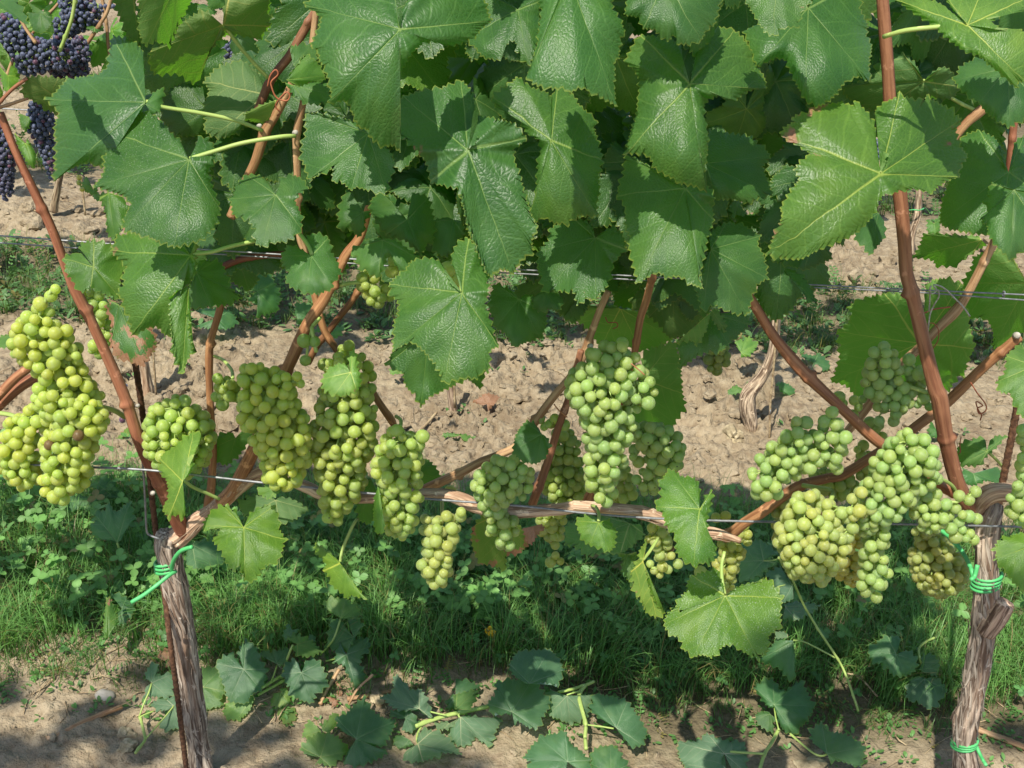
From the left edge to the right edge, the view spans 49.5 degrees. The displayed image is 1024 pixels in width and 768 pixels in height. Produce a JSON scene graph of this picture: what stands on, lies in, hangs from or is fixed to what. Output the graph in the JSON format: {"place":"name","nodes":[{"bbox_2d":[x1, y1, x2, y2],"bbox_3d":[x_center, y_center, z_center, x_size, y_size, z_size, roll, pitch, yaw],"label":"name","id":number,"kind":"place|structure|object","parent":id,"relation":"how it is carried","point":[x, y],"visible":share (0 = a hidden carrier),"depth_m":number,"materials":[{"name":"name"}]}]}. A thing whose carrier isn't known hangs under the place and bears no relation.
{"place":"outdoors","nodes":[
{"label":"outdoors","id":0,"kind":"place"},
{"bbox_2d":[0,0,1023,767],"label":"ground","id":1,"kind":"structure","parent":0,"point":[22,734],"depth_m":2.52,"materials":[{"name":"soil"}]},
{"bbox_2d":[0,0,37,410],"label":"grape vine","id":2,"kind":"object","parent":1,"relation":"on","point":[14,385],"visible":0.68,"depth_m":1.40,"materials":[{"name":"plant"}]},
{"bbox_2d":[0,403,48,491],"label":"grape bunch","id":3,"kind":"object","parent":2,"relation":"hanging from","point":[20,436],"visible":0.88,"depth_m":1.37,"materials":[{"name":"food"}]},
{"bbox_2d":[44,0,63,212],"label":"grape vine","id":4,"kind":"object","parent":1,"relation":"on","point":[54,203],"visible":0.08,"depth_m":3.90,"materials":[{"name":"brown plant"}]},
{"bbox_2d":[45,704,122,739],"bbox_3d":[-0.714,0.564,1.844,0.136,0.013,0.013,-19,35,-35],"label":"twig","id":5,"kind":"object","parent":1,"relation":"on","point":[98,715],"visible":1,"depth_m":1.85,"materials":[{"name":"brown wood"}]},
{"bbox_2d":[94,689,115,701],"bbox_3d":[-0.699,0.536,1.906,0.037,0.024,0.028,3,28,0],"label":"stone","id":6,"kind":"object","parent":1,"relation":"on","point":[104,694],"visible":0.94,"depth_m":1.90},
{"bbox_2d":[116,738,137,753],"bbox_3d":[-0.626,0.592,1.809,0.026,0.026,0.034,26,36,37],"label":"stone","id":7,"kind":"object","parent":1,"relation":"on","point":[128,745],"visible":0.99,"depth_m":1.80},
{"bbox_2d":[117,726,136,739],"bbox_3d":[-0.637,0.579,1.840,0.032,0.023,0.025,-5,29,-15],"label":"earth clod","id":8,"kind":"object","parent":1,"relation":"on","point":[124,732],"visible":0.89,"depth_m":1.83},
{"bbox_2d":[0,0,271,395],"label":"grape vine","id":9,"kind":"object","parent":1,"relation":"on","point":[39,21],"visible":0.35,"depth_m":2.41,"materials":[{"name":"green plant"}]},
{"bbox_2d":[0,125,16,201],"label":"grape bunch","id":10,"kind":"object","parent":9,"relation":"attached to","point":[7,165],"visible":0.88,"depth_m":2.54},
{"bbox_2d":[0,12,78,76],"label":"grape bunch","id":11,"kind":"object","parent":9,"relation":"attached to","point":[14,37],"visible":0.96,"depth_m":2.37,"materials":[{"name":"food"}]},
{"bbox_2d":[25,101,55,179],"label":"grape bunch","id":12,"kind":"object","parent":9,"relation":"hanging from","point":[42,125],"visible":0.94,"depth_m":2.48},
{"bbox_2d":[49,35,91,78],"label":"grape bunch","id":13,"kind":"object","parent":9,"relation":"attached to","point":[84,52],"visible":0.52,"depth_m":2.41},
{"bbox_2d":[76,175,84,191],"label":"grape bunch","id":14,"kind":"object","parent":9,"relation":"attached to","point":[79,183],"visible":1,"depth_m":1.82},
{"bbox_2d":[52,0,114,47],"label":"grape bunch","id":15,"kind":"object","parent":9,"relation":"attached to","point":[83,14],"visible":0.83,"depth_m":2.39,"materials":[{"name":"food"}]},
{"bbox_2d":[219,8,231,59],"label":"grape bunch","id":16,"kind":"object","parent":9,"relation":"attached to","point":[226,47],"visible":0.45,"depth_m":2.42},
{"bbox_2d":[152,330,156,394],"bbox_3d":[-0.890,-0.051,2.761,0.014,0.191,0.006,3,28,0],"label":"vine stake","id":17,"kind":"object","parent":1,"relation":"on","point":[154,370],"visible":0.59,"depth_m":2.77,"materials":[{"name":"wood"}]},
{"bbox_2d":[134,661,178,753],"bbox_3d":[-0.585,0.535,1.847,0.074,0.049,0.168,-3,29,-12],"label":"vine shoot","id":18,"kind":"object","parent":1,"relation":"on","point":[159,686],"visible":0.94,"depth_m":1.86,"materials":[{"name":"green plant"}]},
{"bbox_2d":[132,363,188,767],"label":"vine stake","id":19,"kind":"object","parent":1,"relation":"on","point":[142,414],"visible":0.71,"depth_m":1.58,"materials":[{"name":"metal"}]},
{"bbox_2d":[156,647,169,666],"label":"dead leaf","id":20,"kind":"object","parent":1,"relation":"on","point":[164,653],"visible":0.62,"depth_m":1.96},
{"bbox_2d":[194,307,238,330],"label":"leaf","id":21,"kind":"object","parent":1,"relation":"on","point":[228,320],"visible":0.64,"depth_m":3.08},
{"bbox_2d":[200,623,328,724],"bbox_3d":[-0.425,0.483,1.900,0.230,0.104,0.159,3,28,0],"label":"vine shoot","id":22,"kind":"object","parent":1,"relation":"on","point":[243,685],"visible":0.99,"depth_m":1.89,"materials":[{"name":"green plant"}]},
{"bbox_2d":[248,274,280,318],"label":"grape leaf","id":23,"kind":"object","parent":1,"relation":"on","point":[265,297],"visible":0.75,"depth_m":3.16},
{"bbox_2d":[294,302,311,323],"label":"leaf","id":24,"kind":"object","parent":1,"relation":"on","point":[301,311],"visible":0.78,"depth_m":3.11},
{"bbox_2d":[314,325,343,338],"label":"fallen leaf","id":25,"kind":"object","parent":1,"relation":"on","point":[336,332],"visible":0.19,"depth_m":3.12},
{"bbox_2d":[318,669,340,704],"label":"twig","id":26,"kind":"object","parent":1,"relation":"on","point":[332,680],"visible":0.95,"depth_m":1.92,"materials":[{"name":"beige wood"}]},
{"bbox_2d":[320,595,370,689],"bbox_3d":[-0.289,0.448,1.952,0.118,0.124,0.076,21,33,30],"label":"vine shoot","id":27,"kind":"object","parent":1,"relation":"on","point":[350,659],"visible":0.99,"depth_m":1.95,"materials":[{"name":"green plant"}]},
{"bbox_2d":[348,674,373,704],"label":"twig","id":28,"kind":"object","parent":1,"relation":"on","point":[359,687],"visible":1,"depth_m":1.90,"materials":[{"name":"beige wood"}]},
{"bbox_2d":[347,689,390,700],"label":"twig","id":29,"kind":"object","parent":1,"relation":"on","point":[356,697],"visible":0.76,"depth_m":1.92,"materials":[{"name":"beige wood"}]},
{"bbox_2d":[370,690,386,705],"bbox_3d":[-0.230,0.544,1.916,0.033,0.024,0.024,3,28,0],"label":"earth clod","id":30,"kind":"object","parent":1,"relation":"on","point":[375,698],"visible":0.82,"depth_m":1.91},
{"bbox_2d":[299,674,502,767],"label":"vine shoot","id":31,"kind":"object","parent":1,"relation":"on","point":[365,726],"visible":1,"depth_m":1.83,"materials":[{"name":"green plant"}]},
{"bbox_2d":[419,411,437,429],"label":"twig","id":32,"kind":"object","parent":1,"relation":"on","point":[429,420],"visible":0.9,"depth_m":2.76,"materials":[{"name":"wood"}]},
{"bbox_2d":[447,386,457,411],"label":"grape vine","id":33,"kind":"object","parent":1,"relation":"on","point":[450,399],"depth_m":2.81,"materials":[{"name":"brown plant"}]},
{"bbox_2d":[442,432,475,440],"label":"fallen leaf","id":34,"kind":"object","parent":1,"relation":"on","point":[465,437],"visible":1,"depth_m":2.69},
{"bbox_2d":[473,393,499,410],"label":"dead leaf","id":35,"kind":"object","parent":1,"relation":"on","point":[489,400],"visible":1,"depth_m":2.81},
{"bbox_2d":[0,0,1022,767],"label":"grape vine","id":36,"kind":"object","parent":1,"relation":"on","point":[576,154],"visible":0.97,"depth_m":1.15,"materials":[{"name":"green plant"}]},
{"bbox_2d":[6,284,107,430],"bbox_3d":[-0.543,-0.026,1.323,0.103,0.203,0.076,3,28,0],"label":"grape bunch","id":37,"kind":"object","parent":36,"relation":"hanging from","point":[53,362],"visible":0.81,"depth_m":1.30,"materials":[{"name":"food"}]},
{"bbox_2d":[36,391,124,505],"bbox_3d":[-0.523,0.076,1.366,0.121,0.156,0.077,-15,33,-31],"label":"grape bunch","id":38,"kind":"object","parent":36,"relation":"attached to","point":[67,468],"visible":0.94,"depth_m":1.34,"materials":[{"name":"food"}]},
{"bbox_2d":[84,289,111,359],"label":"grape bunch","id":39,"kind":"object","parent":36,"relation":"attached to","point":[99,309],"visible":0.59,"depth_m":1.42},
{"bbox_2d":[141,462,159,539],"bbox_3d":[-0.483,0.150,1.475,0.018,0.138,0.003,3,28,0],"label":"steel pin","id":40,"kind":"object","parent":36,"relation":"attached to","point":[145,508],"visible":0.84,"depth_m":1.48,"materials":[{"name":"metal"}]},
{"bbox_2d":[130,545,193,603],"bbox_3d":[-0.461,0.235,1.512,0.091,0.114,0.111,3,28,0],"label":"vine tie","id":41,"kind":"object","parent":36,"relation":"attached to","point":[160,572],"visible":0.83,"depth_m":1.48,"materials":[{"name":"green plastic"}]},
{"bbox_2d":[141,394,217,480],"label":"grape bunch","id":42,"kind":"object","parent":36,"relation":"attached to","point":[166,423],"visible":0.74,"depth_m":1.38,"materials":[{"name":"food"}]},
{"bbox_2d":[210,355,240,410],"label":"grape bunch","id":43,"kind":"object","parent":36,"relation":"attached to","point":[227,389],"visible":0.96,"depth_m":1.35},
{"bbox_2d":[236,362,312,491],"bbox_3d":[-0.283,0.052,1.327,0.090,0.172,0.074,3,28,0],"label":"grape bunch","id":44,"kind":"object","parent":36,"relation":"attached to","point":[272,412],"visible":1,"depth_m":1.30,"materials":[{"name":"food"}]},
{"bbox_2d":[297,317,320,365],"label":"grape bunch","id":45,"kind":"object","parent":36,"relation":"hanging from","point":[304,340],"visible":1,"depth_m":1.31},
{"bbox_2d":[309,316,379,526],"bbox_3d":[-0.206,0.061,1.359,0.089,0.284,0.074,3,28,0],"label":"grape bunch","id":46,"kind":"object","parent":36,"relation":"attached to","point":[341,456],"visible":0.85,"depth_m":1.34,"materials":[{"name":"food"}]},
{"bbox_2d":[317,340,376,381],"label":"grape bunch","id":47,"kind":"object","parent":36,"relation":"attached to","point":[345,347],"visible":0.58,"depth_m":1.37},
{"bbox_2d":[339,257,398,308],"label":"grape bunch","id":48,"kind":"object","parent":36,"relation":"attached to","point":[374,295],"visible":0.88,"depth_m":1.32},
{"bbox_2d":[370,415,429,540],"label":"grape bunch","id":49,"kind":"object","parent":36,"relation":"attached to","point":[397,463],"visible":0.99,"depth_m":1.32,"materials":[{"name":"food"}]},
{"bbox_2d":[418,485,455,535],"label":"grape bunch","id":50,"kind":"object","parent":36,"relation":"hanging from","point":[425,519],"visible":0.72,"depth_m":1.53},
{"bbox_2d":[416,501,465,589],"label":"grape bunch","id":51,"kind":"object","parent":36,"relation":"hanging from","point":[438,549],"visible":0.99,"depth_m":1.39,"materials":[{"name":"food"}]},
{"bbox_2d":[442,261,458,286],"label":"leaf","id":52,"kind":"object","parent":36,"relation":"attached to","point":[449,268],"visible":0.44,"depth_m":1.18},
{"bbox_2d":[470,454,534,551],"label":"grape bunch","id":53,"kind":"object","parent":36,"relation":"attached to","point":[497,488],"visible":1,"depth_m":1.38,"materials":[{"name":"food"}]},
{"bbox_2d":[0,235,1023,295],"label":"trellis wire","id":54,"kind":"object","parent":36,"relation":"attached to","point":[537,270],"visible":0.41,"depth_m":1.32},
{"bbox_2d":[928,284,970,329],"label":"tendrils","id":55,"kind":"object","parent":54,"relation":"attached to","point":[944,288],"visible":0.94,"depth_m":1.32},
{"bbox_2d":[0,242,1023,300],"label":"trellis wire","id":56,"kind":"object","parent":36,"relation":"attached to","point":[613,278],"visible":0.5,"depth_m":1.34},
{"bbox_2d":[30,464,1021,527],"bbox_3d":[0.002,0.135,1.394,3.690,0.062,0.003,3,28,0],"label":"trellis wire","id":57,"kind":"object","parent":36,"relation":"attached to","point":[526,506],"visible":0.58,"depth_m":1.40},
{"bbox_2d":[535,515,566,567],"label":"grape bunch","id":58,"kind":"object","parent":36,"relation":"hanging from","point":[552,534],"visible":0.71,"depth_m":1.57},
{"bbox_2d":[539,413,569,430],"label":"grape bunch","id":59,"kind":"object","parent":36,"relation":"attached to","point":[550,422],"visible":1,"depth_m":1.42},
{"bbox_2d":[541,429,585,503],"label":"grape bunch","id":60,"kind":"object","parent":36,"relation":"hanging from","point":[567,484],"visible":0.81,"depth_m":1.53,"materials":[{"name":"food"}]},
{"bbox_2d":[564,337,658,507],"bbox_3d":[0.111,0.048,1.286,0.108,0.223,0.071,3,28,0],"label":"grape bunch","id":61,"kind":"object","parent":36,"relation":"attached to","point":[597,393],"visible":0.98,"depth_m":1.25,"materials":[{"name":"food"}]},
{"bbox_2d":[613,466,637,503],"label":"grape bunch","id":62,"kind":"object","parent":36,"relation":"attached to","point":[627,490],"visible":0.77,"depth_m":1.50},
{"bbox_2d":[628,421,686,495],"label":"grape bunch","id":63,"kind":"object","parent":36,"relation":"attached to","point":[655,447],"visible":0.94,"depth_m":1.41,"materials":[{"name":"food"}]},
{"bbox_2d":[645,523,682,578],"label":"grape bunch","id":64,"kind":"object","parent":36,"relation":"hanging from","point":[664,549],"visible":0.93,"depth_m":1.48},
{"bbox_2d":[694,565,705,575],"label":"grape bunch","id":65,"kind":"object","parent":36,"relation":"attached to","point":[699,568],"visible":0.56,"depth_m":1.36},
{"bbox_2d":[703,346,730,375],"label":"grape bunch","id":66,"kind":"object","parent":36,"relation":"hanging from","point":[713,362],"visible":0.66,"depth_m":1.51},
{"bbox_2d":[711,511,752,594],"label":"grape bunch","id":67,"kind":"object","parent":36,"relation":"hanging from","point":[735,555],"visible":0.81,"depth_m":1.56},
{"bbox_2d":[771,499,788,540],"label":"grape bunch","id":68,"kind":"object","parent":36,"relation":"hanging from","point":[776,513],"visible":0.42,"depth_m":1.46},
{"bbox_2d":[772,483,876,587],"bbox_3d":[0.364,0.176,1.361,0.099,0.146,0.113,-16,33,-31],"label":"grape bunch","id":69,"kind":"object","parent":36,"relation":"attached to","point":[813,539],"visible":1,"depth_m":1.33,"materials":[{"name":"food"}]},
{"bbox_2d":[0,59,1023,743],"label":"grass","id":70,"kind":"structure","parent":1,"relation":"on","point":[240,611],"depth_m":2.06,"materials":[{"name":"plant"}]},
{"bbox_2d":[66,475,119,512],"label":"grape leaf","id":71,"kind":"object","parent":70,"relation":"on","point":[104,481],"visible":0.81,"depth_m":2.29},
{"bbox_2d":[102,596,117,639],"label":"grape leaf","id":72,"kind":"object","parent":70,"relation":"on","point":[111,614],"visible":0.98,"depth_m":1.94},
{"bbox_2d":[90,500,136,558],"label":"grape leaf","id":73,"kind":"object","parent":70,"relation":"on","point":[109,523],"visible":0.97,"depth_m":2.14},
{"bbox_2d":[110,591,135,626],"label":"grape leaf","id":74,"kind":"object","parent":70,"relation":"on","point":[118,597],"visible":0.95,"depth_m":2.02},
{"bbox_2d":[185,537,224,569],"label":"grape leaf","id":75,"kind":"object","parent":70,"relation":"on","point":[203,550],"visible":0.9,"depth_m":2.06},
{"bbox_2d":[287,509,315,530],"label":"fallen leaf","id":76,"kind":"object","parent":70,"relation":"on","point":[305,514],"visible":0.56,"depth_m":2.23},
{"bbox_2d":[299,522,331,542],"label":"fallen leaf","id":77,"kind":"object","parent":70,"relation":"on","point":[312,528],"visible":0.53,"depth_m":2.24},
{"bbox_2d":[312,535,373,547],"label":"fallen leaf","id":78,"kind":"object","parent":70,"relation":"on","point":[316,539],"visible":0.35,"depth_m":2.23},
{"bbox_2d":[0,429,1023,704],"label":"clover","id":79,"kind":"object","parent":1,"relation":"on","point":[148,553],"visible":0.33,"depth_m":2.10,"materials":[{"name":"green plant"}]},
{"bbox_2d":[0,106,1023,767],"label":"weeds","id":80,"kind":"object","parent":1,"relation":"on","point":[280,278],"visible":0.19,"depth_m":2.16,"materials":[{"name":"green plant"}]},
{"bbox_2d":[0,166,1023,767],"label":"dry straw","id":81,"kind":"object","parent":1,"relation":"on","point":[436,658],"visible":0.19,"depth_m":1.96,"materials":[{"name":"plant"}]},
{"bbox_2d":[487,648,647,767],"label":"vine shoot","id":82,"kind":"object","parent":1,"relation":"on","point":[523,699],"visible":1,"depth_m":1.85,"materials":[{"name":"green plant"}]},
{"bbox_2d":[722,424,743,442],"bbox_3d":[0.554,0.132,2.783,0.054,0.066,0.048,3,28,0],"label":"earth clod","id":83,"kind":"object","parent":1,"relation":"on","point":[733,433],"visible":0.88,"depth_m":2.77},
{"bbox_2d":[727,381,747,394],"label":"fallen leaf","id":84,"kind":"object","parent":1,"relation":"on","point":[735,389],"visible":0.62,"depth_m":2.95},
{"bbox_2d":[735,336,757,357],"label":"grape leaf","id":85,"kind":"object","parent":1,"relation":"on","point":[747,346],"visible":0.99,"depth_m":3.00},
{"bbox_2d":[676,677,866,767],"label":"vine shoot","id":86,"kind":"object","parent":1,"relation":"on","point":[794,706],"visible":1,"depth_m":1.84,"materials":[{"name":"green plant"}]},
{"bbox_2d":[768,320,777,437],"bbox_3d":[0.636,-0.062,2.690,0.050,0.461,0.006,3,28,0],"label":"vine stake","id":87,"kind":"object","parent":1,"relation":"on","point":[772,379],"visible":0.62,"depth_m":2.72,"materials":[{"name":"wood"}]},
{"bbox_2d":[776,381,794,395],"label":"fallen leaf","id":88,"kind":"object","parent":1,"relation":"on","point":[788,389],"visible":1,"depth_m":2.98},
{"bbox_2d":[738,538,858,711],"bbox_3d":[0.490,0.397,1.944,0.245,0.284,0.181,3,28,0],"label":"vine shoot","id":89,"kind":"object","parent":1,"relation":"on","point":[753,563],"visible":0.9,"depth_m":1.93,"materials":[{"name":"green plant"}]},
{"bbox_2d":[793,755,827,767],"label":"earth clod","id":90,"kind":"object","parent":1,"relation":"on","point":[812,761],"visible":0.98,"depth_m":1.85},
{"bbox_2d":[801,352,830,370],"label":"grape leaf","id":91,"kind":"object","parent":1,"relation":"on","point":[819,360],"visible":0.98,"depth_m":3.12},
{"bbox_2d":[739,4,960,431],"bbox_3d":[1.086,-0.480,2.570,1.511,1.554,1.273,-14,32,-29],"label":"grape vine","id":92,"kind":"object","parent":1,"relation":"on","point":[753,386],"visible":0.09,"depth_m":2.78,"materials":[{"name":"brown plant"}]},
{"bbox_2d":[734,0,1023,767],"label":"grape vine","id":93,"kind":"object","parent":1,"relation":"on","point":[922,91],"visible":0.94,"depth_m":1.22,"materials":[{"name":"green plant"}]},
{"bbox_2d":[747,406,852,501],"bbox_3d":[0.339,0.082,1.308,0.116,0.132,0.047,3,28,0],"label":"grape bunch","id":94,"kind":"object","parent":93,"relation":"hanging from","point":[795,453],"visible":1,"depth_m":1.30,"materials":[{"name":"food"}]},
{"bbox_2d":[808,416,887,501],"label":"grape bunch","id":95,"kind":"object","parent":93,"relation":"hanging from","point":[843,489],"visible":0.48,"depth_m":1.52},
{"bbox_2d":[835,533,862,587],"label":"grape bunch","id":96,"kind":"object","parent":93,"relation":"hanging from","point":[847,576],"visible":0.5,"depth_m":1.49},
{"bbox_2d":[834,391,866,415],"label":"leaf","id":97,"kind":"object","parent":93,"relation":"attached to","point":[856,402],"visible":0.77,"depth_m":1.39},
{"bbox_2d":[874,410,899,426],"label":"grape bunch","id":98,"kind":"object","parent":93,"relation":"hanging from","point":[879,420],"visible":0.86,"depth_m":1.39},
{"bbox_2d":[860,341,931,419],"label":"grape bunch","id":99,"kind":"object","parent":93,"relation":"attached to","point":[883,372],"visible":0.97,"depth_m":1.35,"materials":[{"name":"food"}]},
{"bbox_2d":[853,427,941,603],"bbox_3d":[0.458,0.164,1.354,0.098,0.252,0.069,3,28,0],"label":"grape bunch","id":100,"kind":"object","parent":93,"relation":"hanging from","point":[898,469],"visible":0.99,"depth_m":1.31,"materials":[{"name":"food"}]},
{"bbox_2d":[907,526,968,598],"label":"grape bunch","id":101,"kind":"object","parent":93,"relation":"attached to","point":[943,562],"visible":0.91,"depth_m":1.61,"materials":[{"name":"food"}]},
{"bbox_2d":[909,474,982,544],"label":"grape bunch","id":102,"kind":"object","parent":93,"relation":"attached to","point":[936,517],"visible":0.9,"depth_m":1.35,"materials":[{"name":"food"}]},
{"bbox_2d":[950,737,987,766],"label":"vine tie","id":103,"kind":"object","parent":93,"relation":"attached to","point":[968,749],"visible":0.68,"depth_m":1.59,"materials":[{"name":"green plastic"}]},
{"bbox_2d":[940,529,1003,593],"bbox_3d":[0.603,0.241,1.453,0.086,0.079,0.115,3,28,0],"label":"vine tie","id":104,"kind":"object","parent":93,"relation":"attached to","point":[974,574],"visible":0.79,"depth_m":1.45,"materials":[{"name":"green plastic"}]},
{"bbox_2d":[999,407,1018,504],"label":"shoot","id":105,"kind":"object","parent":93,"relation":"attached to","point":[1008,453],"visible":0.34,"depth_m":1.47,"materials":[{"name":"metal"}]},
{"bbox_2d":[1004,424,1023,528],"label":"grape bunch","id":106,"kind":"object","parent":93,"relation":"hanging from","point":[1014,510],"visible":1,"depth_m":1.31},
{"bbox_2d":[867,21,922,254],"bbox_3d":[1.378,-1.113,3.540,3.019,1.516,0.604,3,28,0],"label":"grape vine","id":107,"kind":"object","parent":1,"relation":"on","point":[916,214],"visible":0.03,"depth_m":3.85,"materials":[{"name":"brown plant"}]},
{"bbox_2d":[867,634,950,709],"bbox_3d":[0.710,0.500,1.966,0.164,0.085,0.122,3,28,0],"label":"vine shoot","id":108,"kind":"object","parent":1,"relation":"on","point":[903,662],"visible":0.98,"depth_m":1.95,"materials":[{"name":"green plant"}]},
{"bbox_2d":[927,422,936,437],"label":"fallen leaf","id":109,"kind":"object","parent":1,"relation":"on","point":[931,429],"visible":0.65,"depth_m":2.81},
{"bbox_2d":[961,467,1000,485],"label":"fallen leaf","id":110,"kind":"object","parent":1,"relation":"on","point":[992,475],"visible":0.93,"depth_m":2.50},
{"bbox_2d":[978,727,1023,749],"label":"twig","id":111,"kind":"object","parent":1,"relation":"on","point":[1009,740],"visible":0.92,"depth_m":1.90,"materials":[{"name":"beige wood"}]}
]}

